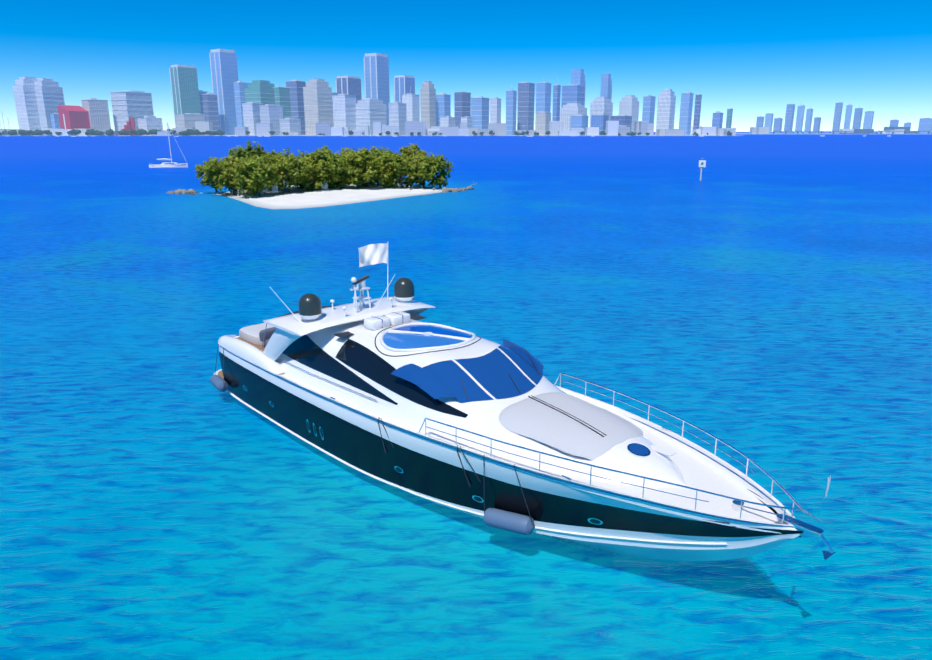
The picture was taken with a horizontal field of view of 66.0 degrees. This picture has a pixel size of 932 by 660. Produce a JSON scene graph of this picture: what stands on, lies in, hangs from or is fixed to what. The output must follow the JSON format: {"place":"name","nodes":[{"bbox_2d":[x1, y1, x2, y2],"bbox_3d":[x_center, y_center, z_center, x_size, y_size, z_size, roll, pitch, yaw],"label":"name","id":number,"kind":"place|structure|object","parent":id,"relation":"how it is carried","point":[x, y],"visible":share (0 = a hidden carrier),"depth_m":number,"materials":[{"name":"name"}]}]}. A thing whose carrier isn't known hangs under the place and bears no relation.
{"place":"outdoors","nodes":[
{"label":"outdoors","id":0,"kind":"place"},
{"bbox_2d":[0,133,890,136],"bbox_3d":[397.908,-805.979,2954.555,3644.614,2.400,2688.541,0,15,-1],"label":"shore land","id":1,"kind":"structure","parent":0,"point":[411,135],"depth_m":1915.82,"materials":[{"name":"grey"}]},
{"bbox_2d":[0,129,731,135],"bbox_3d":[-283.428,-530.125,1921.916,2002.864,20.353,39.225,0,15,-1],"label":"shore trees","id":2,"kind":"object","parent":1,"relation":"on","point":[109,132],"visible":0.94,"depth_m":1907.76,"materials":[{"name":"green plant"}]},
{"bbox_2d":[0,132,931,659],"bbox_3d":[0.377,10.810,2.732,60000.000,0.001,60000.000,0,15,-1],"label":"water","id":3,"kind":"structure","parent":0,"point":[762,300],"depth_m":32.83,"materials":[{"name":"blue liquid"}]},
{"bbox_2d":[149,123,187,167],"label":"sailboat","id":4,"kind":"object","parent":3,"relation":"on","point":[171,164],"visible":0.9,"depth_m":230.39,"materials":[{"name":"paint"}]},
{"bbox_2d":[166,182,476,197],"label":"rocks","id":5,"kind":"object","parent":3,"relation":"in","point":[193,191],"visible":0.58,"depth_m":135.94,"materials":[{"name":"grey stone"}]},
{"bbox_2d":[211,183,441,208],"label":"sandy beach","id":6,"kind":"structure","parent":3,"relation":"on","point":[295,198],"depth_m":124.61,"materials":[{"name":"white sand"}]},
{"bbox_2d":[271,183,277,191],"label":"island sign","id":7,"kind":"object","parent":6,"relation":"on","point":[275,188],"visible":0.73,"depth_m":125.43,"materials":[{"name":"paint"}]},
{"bbox_2d":[321,181,327,188],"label":"island sign","id":8,"kind":"object","parent":6,"relation":"on","point":[324,186],"visible":0.77,"depth_m":131.17,"materials":[{"name":"paint"}]},
{"bbox_2d":[195,140,453,196],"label":"island trees","id":9,"kind":"object","parent":6,"relation":"on","point":[255,170],"visible":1,"depth_m":131.40,"materials":[{"name":"green plant"}]},
{"bbox_2d":[210,243,835,560],"bbox_3d":[-1.268,1.594,24.345,6.419,7.851,26.492,-14,21,-41],"label":"yacht","id":10,"kind":"object","parent":3,"relation":"on","point":[507,435],"visible":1,"depth_m":20.54,"materials":[{"name":"white fiberglass gelcoat"},{"name":"dark glass"},{"name":"chrome"}]},
{"bbox_2d":[536,533,614,553],"bbox_3d":[-2.390,4.227,26.457,4.153,0.010,19.295,-14,21,-41],"label":"hull foam","id":11,"kind":"object","parent":3,"relation":"on","point":[574,543],"visible":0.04,"depth_m":20.15,"materials":[{"name":"white"}]},
{"bbox_2d":[698,158,705,180],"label":"channel marker","id":12,"kind":"object","parent":3,"relation":"in","point":[702,164],"visible":0.9,"depth_m":168.47,"materials":[{"name":"paint"}]},
{"bbox_2d":[0,49,931,135],"bbox_3d":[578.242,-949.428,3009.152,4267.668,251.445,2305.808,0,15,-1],"label":"skyline","id":13,"kind":"structure","parent":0,"point":[231,104],"depth_m":2093.62},
{"bbox_2d":[0,0,931,131],"label":"sky","id":14,"kind":"structure","parent":0,"point":[752,58],"materials":[{"name":"blue"}]}
]}

